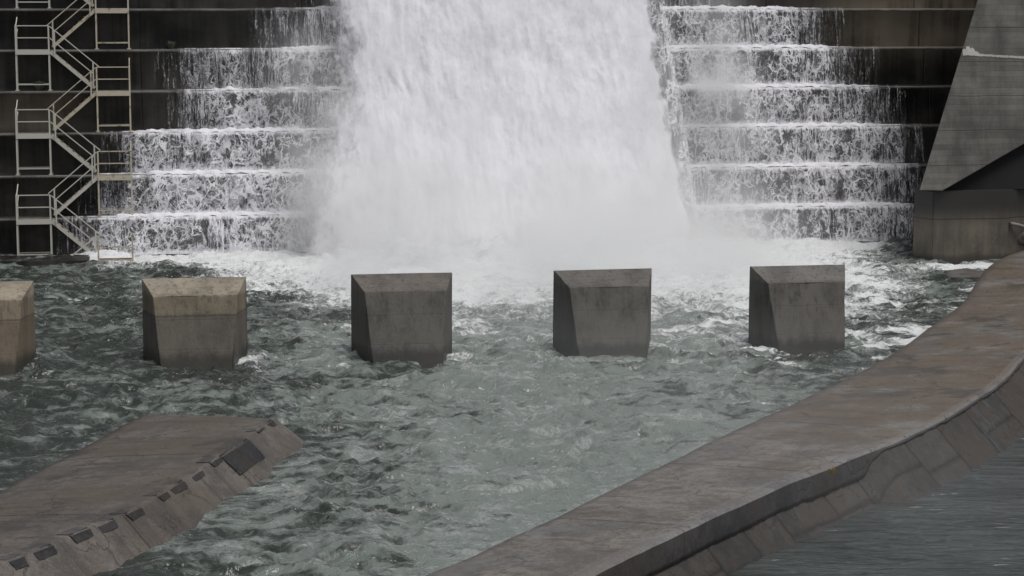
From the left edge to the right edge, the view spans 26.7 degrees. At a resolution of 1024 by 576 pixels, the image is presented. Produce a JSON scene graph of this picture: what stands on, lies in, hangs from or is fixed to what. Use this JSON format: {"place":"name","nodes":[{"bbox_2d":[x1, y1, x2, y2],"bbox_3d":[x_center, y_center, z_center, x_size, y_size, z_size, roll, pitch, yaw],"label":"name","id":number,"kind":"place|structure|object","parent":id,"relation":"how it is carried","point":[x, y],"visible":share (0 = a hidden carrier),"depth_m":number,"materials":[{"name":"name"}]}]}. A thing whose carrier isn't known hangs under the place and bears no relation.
{"place":"outdoors","nodes":[
{"label":"outdoors","id":0,"kind":"place"},
{"bbox_2d":[0,232,999,575],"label":"pool water","id":1,"kind":"structure","parent":0,"point":[504,420],"depth_m":66.84,"materials":[{"name":"grey liquid"}]},
{"bbox_2d":[0,281,35,375],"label":"baffle block","id":2,"kind":"structure","parent":1,"relation":"in","point":[17,335],"depth_m":68.74,"materials":[{"name":"grey concrete"}]},
{"bbox_2d":[141,277,246,369],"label":"baffle block","id":3,"kind":"structure","parent":1,"relation":"in","point":[196,322],"depth_m":69.59,"materials":[{"name":"grey concrete"}]},
{"bbox_2d":[351,273,451,367],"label":"baffle block","id":4,"kind":"structure","parent":1,"relation":"in","point":[405,317],"depth_m":70.71,"materials":[{"name":"grey concrete"}]},
{"bbox_2d":[553,268,651,357],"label":"baffle block","id":5,"kind":"structure","parent":1,"relation":"in","point":[602,312],"depth_m":71.84,"materials":[{"name":"grey concrete"}]},
{"bbox_2d":[748,265,844,354],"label":"baffle block","id":6,"kind":"structure","parent":1,"relation":"in","point":[794,310],"depth_m":72.96,"materials":[{"name":"grey concrete"}]},
{"bbox_2d":[946,268,983,278],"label":"boulder","id":7,"kind":"object","parent":1,"relation":"in","point":[966,273],"visible":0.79,"depth_m":89.47,"materials":[{"name":"grey stone"}]},
{"label":"river water","id":8,"kind":"structure","parent":0,"visible":0},
{"bbox_2d":[0,414,305,575],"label":"sill","id":9,"kind":"structure","parent":8,"relation":"in","point":[117,498],"depth_m":51.87,"materials":[{"name":"concrete"}]},
{"bbox_2d":[426,250,1023,575],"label":"curved sill","id":10,"kind":"structure","parent":8,"relation":"in","point":[938,405],"depth_m":55.71,"materials":[{"name":"concrete"}]},
{"bbox_2d":[828,467,835,473],"bbox_3d":[7.947,4.517,53.506,0.188,0.178,0.223,8,12,40],"label":"weed tuft","id":11,"kind":"object","parent":10,"relation":"on","point":[832,470],"visible":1,"depth_m":53.48,"materials":[{"name":"brown plant"}]},
{"bbox_2d":[1017,232,1023,245],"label":"boulder","id":12,"kind":"object","parent":10,"relation":"on","point":[1020,239],"visible":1,"depth_m":95.41,"materials":[{"name":"grey stone"}]},
{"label":"boulder","id":13,"kind":"object","parent":10,"relation":"on","visible":0},
{"bbox_2d":[1009,222,1023,227],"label":"driftwood","id":14,"kind":"object","parent":13,"relation":"on","point":[1016,224],"visible":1,"depth_m":94.88,"materials":[{"name":"wood"}]},
{"bbox_2d":[729,435,1023,575],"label":"tailwater","id":15,"kind":"structure","parent":8,"relation":"on","point":[971,523],"depth_m":52.03,"materials":[{"name":"grey liquid"}]},
{"label":"riverbed","id":16,"kind":"structure","parent":0,"visible":0},
{"bbox_2d":[0,0,976,265],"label":"stepped dam","id":17,"kind":"structure","parent":16,"relation":"on","point":[902,56],"depth_m":98.25,"materials":[{"name":"concrete"}]},
{"bbox_2d":[33,81,44,90],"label":"weed tuft","id":18,"kind":"object","parent":17,"relation":"on","point":[39,87],"visible":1,"depth_m":96.39,"materials":[{"name":"plant"}]},
{"bbox_2d":[14,0,133,260],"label":"metal staircase","id":19,"kind":"structure","parent":17,"relation":"attached to","point":[50,221],"depth_m":95.37,"materials":[{"name":"grey metal"}]},
{"bbox_2d":[166,41,176,48],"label":"weed tuft","id":20,"kind":"object","parent":17,"relation":"on","point":[172,45],"visible":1,"depth_m":97.90,"materials":[{"name":"green plant"}]},
{"bbox_2d":[67,214,332,254],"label":"falling water","id":21,"kind":"structure","parent":17,"relation":"on","point":[213,221],"depth_m":95.73,"materials":[{"name":"white liquid"}]},
{"bbox_2d":[94,172,331,214],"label":"falling water","id":22,"kind":"structure","parent":17,"relation":"on","point":[236,191],"depth_m":96.30,"materials":[{"name":"white liquid"}]},
{"bbox_2d":[114,210,317,217],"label":"tread foam","id":23,"kind":"object","parent":17,"relation":"on","point":[198,214],"visible":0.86,"depth_m":95.92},
{"bbox_2d":[127,168,332,174],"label":"tread foam","id":24,"kind":"object","parent":17,"relation":"on","point":[214,171],"visible":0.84,"depth_m":96.47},
{"bbox_2d":[123,130,347,171],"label":"falling water","id":25,"kind":"structure","parent":17,"relation":"on","point":[207,139],"depth_m":96.84,"materials":[{"name":"white liquid"}]},
{"bbox_2d":[139,126,336,132],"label":"tread foam","id":26,"kind":"object","parent":17,"relation":"on","point":[256,129],"visible":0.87,"depth_m":97.03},
{"bbox_2d":[173,48,356,87],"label":"falling water","id":27,"kind":"structure","parent":17,"relation":"on","point":[309,63],"depth_m":98.35,"materials":[{"name":"white liquid"}]},
{"bbox_2d":[186,88,356,128],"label":"falling water","id":28,"kind":"structure","parent":17,"relation":"on","point":[318,124],"depth_m":97.67,"materials":[{"name":"white liquid"}]},
{"bbox_2d":[213,85,356,90],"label":"tread foam","id":29,"kind":"object","parent":17,"relation":"on","point":[289,88],"visible":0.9,"depth_m":97.95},
{"bbox_2d":[276,8,361,46],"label":"falling water","id":30,"kind":"structure","parent":17,"relation":"on","point":[328,12],"depth_m":99.07,"materials":[{"name":"white liquid"}]},
{"bbox_2d":[280,45,362,49],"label":"tread foam","id":31,"kind":"object","parent":17,"relation":"on","point":[320,47],"visible":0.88,"depth_m":98.60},
{"bbox_2d":[316,5,345,8],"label":"tread foam","id":32,"kind":"object","parent":17,"relation":"on","point":[331,7],"visible":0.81,"depth_m":99.25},
{"bbox_2d":[309,0,691,255],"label":"chute water","id":33,"kind":"structure","parent":17,"relation":"on","point":[521,124],"depth_m":97.45,"materials":[{"name":"white liquid"}]},
{"bbox_2d":[648,0,700,238],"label":"falling water","id":34,"kind":"structure","parent":17,"relation":"on","point":[679,165],"depth_m":99.61,"materials":[{"name":"white liquid"}]},
{"bbox_2d":[660,5,795,9],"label":"tread foam","id":35,"kind":"object","parent":17,"relation":"on","point":[723,7],"visible":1,"depth_m":102.27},
{"bbox_2d":[660,8,815,45],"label":"falling water","id":36,"kind":"structure","parent":17,"relation":"on","point":[703,16],"depth_m":102.18,"materials":[{"name":"white liquid"}]},
{"bbox_2d":[666,44,826,48],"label":"tread foam","id":37,"kind":"object","parent":17,"relation":"on","point":[714,46],"visible":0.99,"depth_m":101.94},
{"bbox_2d":[674,82,854,87],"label":"tread foam","id":38,"kind":"object","parent":17,"relation":"on","point":[730,85],"visible":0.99,"depth_m":101.48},
{"bbox_2d":[669,46,873,85],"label":"falling water","id":39,"kind":"structure","parent":17,"relation":"on","point":[718,66],"depth_m":101.75,"materials":[{"name":"white liquid"}]},
{"bbox_2d":[680,122,878,127],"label":"tread foam","id":40,"kind":"object","parent":17,"relation":"on","point":[737,125],"visible":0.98,"depth_m":101.17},
{"bbox_2d":[674,85,889,124],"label":"falling water","id":41,"kind":"structure","parent":17,"relation":"on","point":[711,119],"depth_m":101.40,"materials":[{"name":"white liquid"}]},
{"bbox_2d":[686,161,882,167],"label":"tread foam","id":42,"kind":"object","parent":17,"relation":"on","point":[720,165],"visible":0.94,"depth_m":100.72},
{"bbox_2d":[692,201,900,208],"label":"tread foam","id":43,"kind":"object","parent":17,"relation":"on","point":[766,205],"visible":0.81,"depth_m":100.25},
{"bbox_2d":[686,163,912,204],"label":"falling water","id":44,"kind":"structure","parent":17,"relation":"on","point":[826,175],"depth_m":100.64,"materials":[{"name":"white liquid"}]},
{"bbox_2d":[680,124,922,164],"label":"falling water","id":45,"kind":"structure","parent":17,"relation":"on","point":[798,159],"depth_m":101.09,"materials":[{"name":"white liquid"}]},
{"bbox_2d":[692,203,912,242],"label":"falling water","id":46,"kind":"structure","parent":17,"relation":"on","point":[840,219],"depth_m":100.23,"materials":[{"name":"white liquid"}]},
{"bbox_2d":[912,0,1023,264],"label":"wing wall","id":47,"kind":"structure","parent":17,"relation":"attached to","point":[969,199],"depth_m":94.67,"materials":[{"name":"concrete"}]}
]}

